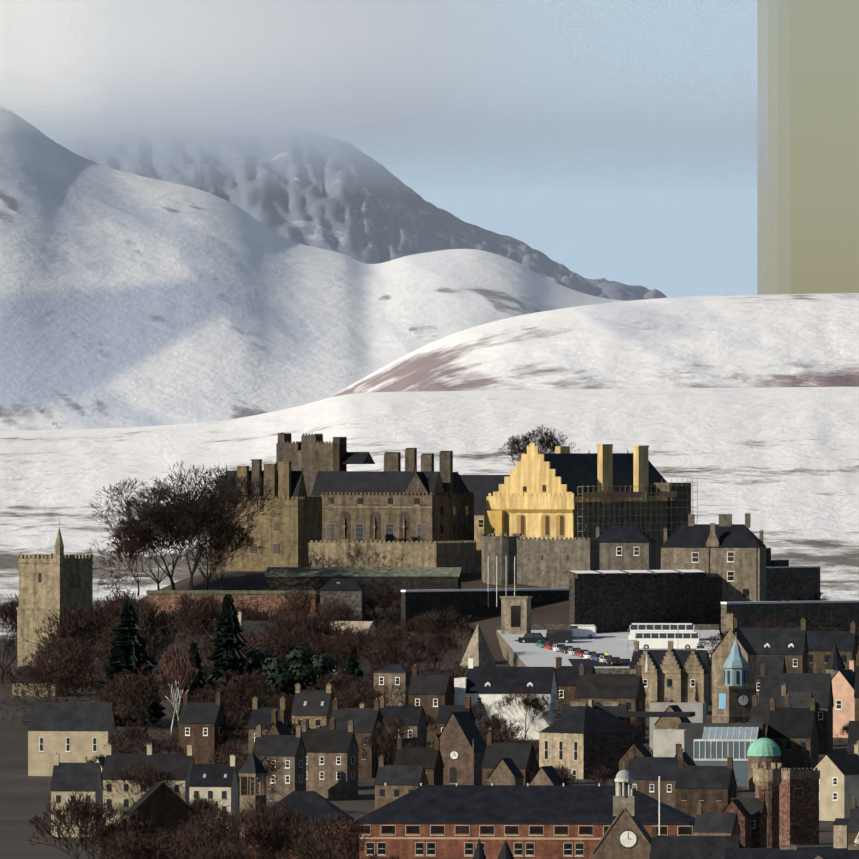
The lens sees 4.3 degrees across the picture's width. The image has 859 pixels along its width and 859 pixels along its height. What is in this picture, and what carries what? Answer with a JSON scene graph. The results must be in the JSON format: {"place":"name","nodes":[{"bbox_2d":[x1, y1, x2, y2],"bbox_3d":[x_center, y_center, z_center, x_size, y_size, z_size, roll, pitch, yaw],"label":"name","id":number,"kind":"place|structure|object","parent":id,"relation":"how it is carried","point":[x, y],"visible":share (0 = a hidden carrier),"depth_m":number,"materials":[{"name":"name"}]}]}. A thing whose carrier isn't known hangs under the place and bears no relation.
{"place":"outdoors","nodes":[
{"label":"outdoors","id":0,"kind":"place"},
{"bbox_2d":[0,106,621,430],"bbox_3d":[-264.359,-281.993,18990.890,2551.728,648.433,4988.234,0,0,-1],"label":"mountain","id":1,"kind":"structure","parent":0,"point":[159,406],"depth_m":18058.01,"materials":[{"name":"white snow"}]},
{"bbox_2d":[0,0,767,358],"bbox_3d":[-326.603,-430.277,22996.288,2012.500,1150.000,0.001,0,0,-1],"label":"cloud","id":2,"kind":"structure","parent":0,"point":[349,155],"depth_m":22999.44,"materials":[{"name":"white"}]},
{"bbox_2d":[107,166,666,300],"bbox_3d":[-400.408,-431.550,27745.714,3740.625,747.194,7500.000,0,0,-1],"label":"mountain","id":3,"kind":"structure","parent":0,"point":[369,230],"depth_m":27009.73,"materials":[{"name":"white snow"}]},
{"bbox_2d":[0,387,858,638],"bbox_3d":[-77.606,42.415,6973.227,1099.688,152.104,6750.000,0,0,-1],"label":"snowy field","id":4,"kind":"structure","parent":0,"point":[780,465],"depth_m":6820.40,"materials":[{"name":"white snow"}]},
{"bbox_2d":[0,571,858,858],"bbox_3d":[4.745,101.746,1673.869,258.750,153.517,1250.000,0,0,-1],"label":"hill terrain","id":5,"kind":"structure","parent":0,"point":[24,796],"depth_m":1733.48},
{"bbox_2d":[0,632,16,660],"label":"bare tree","id":6,"kind":"object","parent":5,"relation":"on","point":[13,646],"visible":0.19,"depth_m":1887.12,"materials":[{"name":"brown plant"}]},
{"bbox_2d":[0,593,18,683],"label":"bare tree","id":7,"kind":"object","parent":5,"relation":"on","point":[9,612],"visible":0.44,"depth_m":1885.50,"materials":[{"name":"brown plant"}]},
{"bbox_2d":[7,649,90,701],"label":"bare tree","id":8,"kind":"object","parent":5,"relation":"on","point":[28,665],"visible":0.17,"depth_m":1809.36,"materials":[{"name":"brown plant"}]},
{"bbox_2d":[0,646,100,701],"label":"bare tree","id":9,"kind":"object","parent":5,"relation":"on","point":[72,655],"visible":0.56,"depth_m":1773.37,"materials":[{"name":"brown plant"}]},
{"bbox_2d":[0,651,119,725],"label":"bare tree","id":10,"kind":"object","parent":5,"relation":"on","point":[57,676],"visible":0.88,"depth_m":1768.99,"materials":[{"name":"brown plant"}]},
{"bbox_2d":[26,628,105,700],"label":"bare tree","id":11,"kind":"object","parent":5,"relation":"on","point":[60,646],"visible":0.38,"depth_m":1840.09,"materials":[{"name":"brown plant"}]},
{"bbox_2d":[23,601,119,688],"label":"bare tree","id":12,"kind":"object","parent":5,"relation":"on","point":[64,625],"visible":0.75,"depth_m":1862.33,"materials":[{"name":"brown plant"}]},
{"bbox_2d":[26,788,157,858],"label":"bare tree","id":13,"kind":"object","parent":5,"relation":"on","point":[82,813],"visible":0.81,"depth_m":1292.00,"materials":[{"name":"brown plant"}]},
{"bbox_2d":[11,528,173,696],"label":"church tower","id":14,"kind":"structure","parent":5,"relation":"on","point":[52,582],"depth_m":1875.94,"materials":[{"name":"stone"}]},
{"bbox_2d":[72,819,135,858],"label":"bare tree","id":15,"kind":"object","parent":5,"relation":"on","point":[102,828],"visible":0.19,"depth_m":1315.42,"materials":[{"name":"brown plant"}]},
{"bbox_2d":[90,822,147,858],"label":"bare tree","id":16,"kind":"object","parent":5,"relation":"on","point":[109,832],"visible":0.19,"depth_m":1295.66,"materials":[{"name":"brown plant"}]},
{"bbox_2d":[93,679,153,730],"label":"bare tree","id":17,"kind":"object","parent":5,"relation":"on","point":[111,700],"visible":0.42,"depth_m":1755.75,"materials":[{"name":"brown plant"}]},
{"bbox_2d":[99,589,156,621],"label":"bare tree","id":18,"kind":"object","parent":5,"relation":"on","point":[116,599],"visible":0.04,"depth_m":1976.91,"materials":[{"name":"brown plant"}]},
{"bbox_2d":[92,597,165,726],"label":"conifer tree","id":19,"kind":"object","parent":5,"relation":"on","point":[127,651],"visible":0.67,"depth_m":1766.55,"materials":[{"name":"green plant"}]},
{"bbox_2d":[91,619,167,666],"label":"bare tree","id":20,"kind":"object","parent":5,"relation":"on","point":[108,640],"visible":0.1,"depth_m":1837.92,"materials":[{"name":"brown plant"}]},
{"bbox_2d":[100,529,166,595],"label":"bare tree","id":21,"kind":"object","parent":5,"relation":"on","point":[126,551],"visible":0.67,"depth_m":1992.33,"materials":[{"name":"brown plant"}]},
{"bbox_2d":[103,721,166,753],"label":"bare tree","id":22,"kind":"object","parent":5,"relation":"on","point":[136,735],"visible":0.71,"depth_m":1624.94,"materials":[{"name":"brown plant"}]},
{"bbox_2d":[96,615,173,657],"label":"bare tree","id":23,"kind":"object","parent":5,"relation":"on","point":[155,636],"visible":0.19,"depth_m":1863.11,"materials":[{"name":"brown plant"}]},
{"bbox_2d":[98,589,174,637],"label":"bare tree","id":24,"kind":"object","parent":5,"relation":"on","point":[137,608],"visible":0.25,"depth_m":1916.72,"materials":[{"name":"brown plant"}]},
{"bbox_2d":[104,759,170,803],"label":"bare tree","id":25,"kind":"object","parent":5,"relation":"on","point":[147,779],"visible":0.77,"depth_m":1491.89,"materials":[{"name":"brown plant"}]},
{"bbox_2d":[112,739,162,753],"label":"bare tree","id":26,"kind":"object","parent":5,"relation":"on","point":[124,749],"visible":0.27,"depth_m":1608.78,"materials":[{"name":"brown plant"}]},
{"bbox_2d":[102,663,184,739],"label":"bare tree","id":27,"kind":"object","parent":5,"relation":"on","point":[137,690],"visible":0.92,"depth_m":1730.02,"materials":[{"name":"brown plant"}]},
{"bbox_2d":[96,820,196,858],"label":"bare tree","id":28,"kind":"object","parent":5,"relation":"on","point":[129,843],"visible":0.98,"depth_m":1273.01,"materials":[{"name":"brown plant"}]},
{"bbox_2d":[143,634,164,669],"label":"bare tree","id":29,"kind":"object","parent":5,"relation":"on","point":[153,654],"visible":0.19,"depth_m":1860.65,"materials":[{"name":"brown plant"}]},
{"bbox_2d":[85,507,228,595],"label":"bare tree","id":30,"kind":"object","parent":5,"relation":"on","point":[158,581],"visible":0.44,"depth_m":1988.19,"materials":[{"name":"brown plant"}]},
{"bbox_2d":[87,474,235,589],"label":"tree","id":31,"kind":"object","parent":5,"relation":"on","point":[128,503],"visible":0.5,"depth_m":1991.46,"materials":[{"name":"brown plant"}]},
{"bbox_2d":[137,608,186,673],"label":"bare tree","id":32,"kind":"object","parent":5,"relation":"on","point":[163,622],"visible":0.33,"depth_m":1889.12,"materials":[{"name":"brown plant"}]},
{"bbox_2d":[130,826,200,858],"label":"bare tree","id":33,"kind":"object","parent":5,"relation":"on","point":[164,840],"visible":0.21,"depth_m":1294.40,"materials":[{"name":"brown plant"}]},
{"bbox_2d":[152,736,186,753],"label":"bare tree","id":34,"kind":"object","parent":5,"relation":"on","point":[163,741],"visible":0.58,"depth_m":1630.42,"materials":[{"name":"brown plant"}]},
{"bbox_2d":[154,654,194,723],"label":"birch tree","id":35,"kind":"object","parent":5,"relation":"on","point":[181,667],"visible":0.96,"depth_m":1723.80,"materials":[{"name":"brown plant"}]},
{"bbox_2d":[158,644,201,737],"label":"birch tree","id":36,"kind":"object","parent":5,"relation":"on","point":[168,654],"visible":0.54,"depth_m":1729.47,"materials":[{"name":"brown plant"}]},
{"bbox_2d":[174,640,205,722],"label":"conifer tree","id":37,"kind":"object","parent":5,"relation":"on","point":[199,682],"visible":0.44,"depth_m":1762.54,"materials":[{"name":"green plant"}]},
{"bbox_2d":[156,593,241,646],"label":"bare tree","id":38,"kind":"object","parent":5,"relation":"on","point":[184,600],"visible":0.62,"depth_m":1952.71,"materials":[{"name":"brown plant"}]},
{"bbox_2d":[180,593,222,649],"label":"bare tree","id":39,"kind":"object","parent":5,"relation":"on","point":[214,613],"visible":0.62,"depth_m":1954.29,"materials":[{"name":"brown plant"}]},
{"bbox_2d":[166,809,237,857],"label":"bare tree","id":40,"kind":"object","parent":5,"relation":"on","point":[208,823],"visible":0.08,"depth_m":1318.29,"materials":[{"name":"brown plant"}]},
{"bbox_2d":[176,844,229,858],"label":"bare tree","id":41,"kind":"object","parent":5,"relation":"on","point":[207,853],"visible":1,"depth_m":1249.14,"materials":[{"name":"brown plant"}]},
{"bbox_2d":[127,461,283,589],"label":"tree","id":42,"kind":"object","parent":5,"relation":"on","point":[210,511],"visible":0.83,"depth_m":1980.79,"materials":[{"name":"brown plant"}]},
{"bbox_2d":[150,492,263,589],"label":"tree","id":43,"kind":"object","parent":5,"relation":"on","point":[243,537],"visible":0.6,"depth_m":1986.43,"materials":[{"name":"brown plant"}]},
{"bbox_2d":[169,708,249,752],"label":"bare tree","id":44,"kind":"object","parent":5,"relation":"on","point":[237,719],"visible":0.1,"depth_m":1685.88,"materials":[{"name":"brown plant"}]},
{"bbox_2d":[187,793,233,824],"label":"bare tree","id":45,"kind":"object","parent":5,"relation":"on","point":[197,805],"visible":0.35,"depth_m":1424.33,"materials":[{"name":"brown plant"}]},
{"bbox_2d":[171,689,251,722],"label":"bare tree","id":46,"kind":"object","parent":5,"relation":"on","point":[199,696],"visible":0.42,"depth_m":1719.48,"materials":[{"name":"brown plant"}]},
{"bbox_2d":[155,806,271,858],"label":"bare tree","id":47,"kind":"object","parent":5,"relation":"on","point":[203,819],"visible":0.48,"depth_m":1277.82,"materials":[{"name":"brown plant"}]},
{"bbox_2d":[184,525,245,589],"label":"bare tree","id":48,"kind":"object","parent":5,"relation":"on","point":[217,546],"visible":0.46,"depth_m":1988.34,"materials":[{"name":"brown plant"}]},
{"bbox_2d":[183,622,264,671],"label":"bare tree","id":49,"kind":"object","parent":5,"relation":"on","point":[204,646],"visible":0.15,"depth_m":1827.42,"materials":[{"name":"brown plant"}]},
{"bbox_2d":[191,682,263,725],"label":"bare tree","id":50,"kind":"object","parent":5,"relation":"on","point":[238,697],"visible":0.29,"depth_m":1741.42,"materials":[{"name":"brown plant"}]},
{"bbox_2d":[204,591,252,729],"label":"conifer tree","id":51,"kind":"object","parent":5,"relation":"on","point":[228,640],"visible":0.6,"depth_m":1757.18,"materials":[{"name":"green plant"}]},
{"bbox_2d":[211,739,245,762],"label":"bare tree","id":52,"kind":"object","parent":5,"relation":"on","point":[227,746],"visible":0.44,"depth_m":1612.88,"materials":[{"name":"brown plant"}]},
{"bbox_2d":[169,626,292,690],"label":"bare tree","id":53,"kind":"object","parent":5,"relation":"on","point":[253,644],"visible":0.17,"depth_m":1810.55,"materials":[{"name":"brown plant"}]},
{"bbox_2d":[217,719,247,749],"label":"bare tree","id":54,"kind":"object","parent":5,"relation":"on","point":[229,731],"visible":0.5,"depth_m":1650.18,"materials":[{"name":"brown plant"}]},
{"bbox_2d":[191,667,292,741],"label":"bare tree","id":55,"kind":"object","parent":5,"relation":"on","point":[250,690],"visible":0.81,"depth_m":1719.84,"materials":[{"name":"brown plant"}]},
{"bbox_2d":[205,834,282,858],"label":"bare tree","id":56,"kind":"object","parent":5,"relation":"on","point":[236,855],"visible":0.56,"depth_m":1266.65,"materials":[{"name":"brown plant"}]},
{"bbox_2d":[200,744,289,809],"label":"bare tree","id":57,"kind":"object","parent":5,"relation":"on","point":[268,767],"visible":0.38,"depth_m":1523.14,"materials":[{"name":"brown plant"}]},
{"bbox_2d":[188,800,320,858],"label":"bare tree","id":58,"kind":"object","parent":5,"relation":"on","point":[255,830],"visible":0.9,"depth_m":1256.73,"materials":[{"name":"brown plant"}]},
{"bbox_2d":[218,601,291,620],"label":"bare tree","id":59,"kind":"object","parent":5,"relation":"on","point":[254,615],"visible":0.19,"depth_m":1907.99,"materials":[{"name":"brown plant"}]},
{"bbox_2d":[226,798,318,852],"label":"bare tree","id":60,"kind":"object","parent":5,"relation":"on","point":[290,813],"visible":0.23,"depth_m":1308.78,"materials":[{"name":"brown plant"}]},
{"bbox_2d":[260,693,293,722],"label":"bare tree","id":61,"kind":"object","parent":5,"relation":"on","point":[277,705],"visible":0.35,"depth_m":1707.81,"materials":[{"name":"brown plant"}]},
{"bbox_2d":[259,611,326,645],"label":"bare tree","id":62,"kind":"object","parent":5,"relation":"on","point":[280,622],"visible":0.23,"depth_m":1879.99,"materials":[{"name":"brown plant"}]},
{"bbox_2d":[270,586,320,620],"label":"bare tree","id":63,"kind":"object","parent":5,"relation":"on","point":[290,607],"visible":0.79,"depth_m":1962.61,"materials":[{"name":"brown plant"}]},
{"bbox_2d":[244,626,346,673],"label":"bare tree","id":64,"kind":"object","parent":5,"relation":"on","point":[309,641],"visible":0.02,"depth_m":1857.92,"materials":[{"name":"brown plant"}]},
{"bbox_2d":[242,643,349,708],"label":"evergreen tree","id":65,"kind":"object","parent":5,"relation":"on","point":[299,667],"visible":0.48,"depth_m":1754.32,"materials":[{"name":"green plant"}]},
{"bbox_2d":[263,609,333,645],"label":"bare tree","id":66,"kind":"object","parent":5,"relation":"on","point":[312,624],"visible":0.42,"depth_m":1879.91,"materials":[{"name":"brown plant"}]},
{"bbox_2d":[259,820,348,858],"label":"bare tree","id":67,"kind":"object","parent":5,"relation":"on","point":[303,837],"visible":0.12,"depth_m":1271.62,"materials":[{"name":"brown plant"}]},
{"bbox_2d":[261,624,349,667],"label":"bare tree","id":68,"kind":"object","parent":5,"relation":"on","point":[294,642],"visible":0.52,"depth_m":1835.64,"materials":[{"name":"brown plant"}]},
{"bbox_2d":[262,607,362,667],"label":"bare tree","id":69,"kind":"object","parent":5,"relation":"on","point":[329,620],"visible":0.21,"depth_m":1884.93,"materials":[{"name":"brown plant"}]},
{"bbox_2d":[271,811,376,858],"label":"bare tree","id":70,"kind":"object","parent":5,"relation":"on","point":[329,846],"visible":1,"depth_m":1242.97,"materials":[{"name":"brown plant"}]},
{"bbox_2d":[309,639,357,675],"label":"bare tree","id":71,"kind":"object","parent":5,"relation":"on","point":[336,655],"visible":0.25,"depth_m":1850.90,"materials":[{"name":"brown plant"}]},
{"bbox_2d":[313,595,363,628],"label":"bare tree","id":72,"kind":"object","parent":5,"relation":"on","point":[344,611],"visible":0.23,"depth_m":1937.54,"materials":[{"name":"brown plant"}]},
{"bbox_2d":[304,667,373,706],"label":"bare tree","id":73,"kind":"object","parent":5,"relation":"on","point":[341,681],"visible":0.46,"depth_m":1747.75,"materials":[{"name":"brown plant"}]},
{"bbox_2d":[318,598,380,620],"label":"bare tree","id":74,"kind":"object","parent":5,"relation":"on","point":[369,605],"visible":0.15,"depth_m":1971.54,"materials":[{"name":"brown plant"}]},
{"bbox_2d":[317,627,385,691],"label":"bare tree","id":75,"kind":"object","parent":5,"relation":"on","point":[356,646],"visible":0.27,"depth_m":1863.36,"materials":[{"name":"brown plant"}]},
{"bbox_2d":[341,648,365,706],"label":"conifer tree","id":76,"kind":"object","parent":5,"relation":"on","point":[351,663],"visible":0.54,"depth_m":1798.21,"materials":[{"name":"green plant"}]},
{"bbox_2d":[333,624,377,666],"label":"bare tree","id":77,"kind":"object","parent":5,"relation":"on","point":[357,632],"visible":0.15,"depth_m":1869.96,"materials":[{"name":"brown plant"}]},
{"bbox_2d":[334,683,392,707],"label":"bare tree","id":78,"kind":"object","parent":5,"relation":"on","point":[356,699],"visible":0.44,"depth_m":1714.60,"materials":[{"name":"brown plant"}]},
{"bbox_2d":[340,675,408,707],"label":"bare tree","id":79,"kind":"object","parent":5,"relation":"on","point":[361,689],"visible":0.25,"depth_m":1739.13,"materials":[{"name":"brown plant"}]},
{"bbox_2d":[365,579,400,619],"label":"bare tree","id":80,"kind":"object","parent":5,"relation":"on","point":[389,594],"visible":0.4,"depth_m":1976.68,"materials":[{"name":"brown plant"}]},
{"bbox_2d":[356,626,412,678],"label":"bare tree","id":81,"kind":"object","parent":5,"relation":"on","point":[377,653],"visible":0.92,"depth_m":1839.67,"materials":[{"name":"brown plant"}]},
{"bbox_2d":[359,716,417,763],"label":"bare tree","id":82,"kind":"object","parent":5,"relation":"on","point":[388,738],"visible":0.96,"depth_m":1619.53,"materials":[{"name":"brown plant"}]},
{"bbox_2d":[351,619,437,664],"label":"bare tree","id":83,"kind":"object","parent":5,"relation":"on","point":[411,641],"visible":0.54,"depth_m":1869.23,"materials":[{"name":"brown plant"}]},
{"bbox_2d":[371,644,434,683],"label":"bare tree","id":84,"kind":"object","parent":5,"relation":"on","point":[403,656],"visible":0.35,"depth_m":1861.31,"materials":[{"name":"brown plant"}]},
{"bbox_2d":[381,612,424,631],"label":"bare tree","id":85,"kind":"object","parent":5,"relation":"on","point":[399,622],"visible":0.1,"depth_m":1967.99,"materials":[{"name":"brown plant"}]},
{"bbox_2d":[401,610,453,665],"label":"bare tree","id":86,"kind":"object","parent":5,"relation":"on","point":[415,625],"visible":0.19,"depth_m":1936.34,"materials":[{"name":"brown plant"}]},
{"bbox_2d":[394,657,467,703],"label":"bare tree","id":87,"kind":"object","parent":5,"relation":"on","point":[461,669],"visible":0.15,"depth_m":1792.46,"materials":[{"name":"brown plant"}]},
{"bbox_2d":[409,607,475,669],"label":"bare tree","id":88,"kind":"object","parent":5,"relation":"on","point":[445,619],"visible":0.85,"depth_m":1918.87,"materials":[{"name":"brown plant"}]},
{"bbox_2d":[27,611,858,858],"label":"town","id":89,"kind":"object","parent":5,"relation":"on","point":[784,709],"visible":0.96,"depth_m":1569.56,"materials":[{"name":"stone"}]},
{"bbox_2d":[425,628,462,673],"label":"bare tree","id":90,"kind":"object","parent":5,"relation":"on","point":[441,640],"visible":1,"depth_m":1903.29,"materials":[{"name":"brown plant"}]},
{"bbox_2d":[472,701,506,727],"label":"bare tree","id":91,"kind":"object","parent":5,"relation":"on","point":[477,712],"visible":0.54,"depth_m":1718.90,"materials":[{"name":"brown plant"}]},
{"bbox_2d":[476,711,527,742],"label":"bare tree","id":92,"kind":"object","parent":5,"relation":"on","point":[487,722],"visible":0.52,"depth_m":1657.43,"materials":[{"name":"brown plant"}]},
{"bbox_2d":[146,433,858,644],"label":"castle","id":93,"kind":"structure","parent":5,"relation":"on","point":[604,539],"depth_m":2023.87,"materials":[{"name":"stone"}]},
{"bbox_2d":[479,723,528,744],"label":"bare tree","id":94,"kind":"object","parent":5,"relation":"on","point":[495,738],"visible":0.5,"depth_m":1603.08,"materials":[{"name":"brown plant"}]},
{"bbox_2d":[491,685,559,738],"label":"bare tree","id":95,"kind":"object","parent":5,"relation":"on","point":[533,703],"visible":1,"depth_m":1728.16,"materials":[{"name":"brown plant"}]},
{"bbox_2d":[588,764,616,785],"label":"bare tree","id":96,"kind":"object","parent":5,"relation":"on","point":[604,774],"visible":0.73,"depth_m":1554.79,"materials":[{"name":"brown plant"}]},
{"bbox_2d":[497,623,720,678],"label":"car park","id":97,"kind":"structure","parent":5,"relation":"on","point":[542,645],"depth_m":1933.52,"materials":[{"name":"stone"}]},
{"bbox_2d":[751,615,784,627],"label":"bare tree","id":98,"kind":"object","parent":5,"relation":"on","point":[769,624],"visible":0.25,"depth_m":1942.49,"materials":[{"name":"brown plant"}]},
{"bbox_2d":[495,436,547,465],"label":"bare tree","id":99,"kind":"object","parent":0,"point":[515,450],"visible":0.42,"depth_m":2236.74,"materials":[{"name":"brown plant"}]},
{"bbox_2d":[508,425,578,454],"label":"bare tree","id":100,"kind":"object","parent":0,"point":[550,443],"visible":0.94,"depth_m":2229.24,"materials":[{"name":"brown plant"}]},
{"bbox_2d":[384,0,756,297],"bbox_3d":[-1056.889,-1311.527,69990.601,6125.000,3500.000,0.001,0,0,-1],"label":"sky","id":101,"kind":"structure","parent":0,"point":[622,209],"depth_m":70027.09,"materials":[{"name":"blue"}]},
{"bbox_2d":[325,293,858,398],"bbox_3d":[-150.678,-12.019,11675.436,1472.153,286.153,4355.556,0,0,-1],"label":"hill","id":102,"kind":"structure","parent":0,"point":[819,335],"depth_m":11372.29,"materials":[{"name":"white snow"}]},
{"label":"ground","id":103,"kind":"structure","parent":0,"visible":0},
{"bbox_2d":[0,0,777,430],"bbox_3d":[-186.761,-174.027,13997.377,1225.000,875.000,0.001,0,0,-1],"label":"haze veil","id":104,"kind":"object","parent":103,"relation":"on","point":[122,232],"depth_m":13998.52,"materials":[{"name":"grey"}]},
{"bbox_2d":[0,0,790,429],"bbox_3d":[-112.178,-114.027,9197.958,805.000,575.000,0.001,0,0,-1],"label":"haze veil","id":105,"kind":"object","parent":103,"relation":"on","point":[386,204],"visible":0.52,"depth_m":9199.10,"materials":[{"name":"grey"}]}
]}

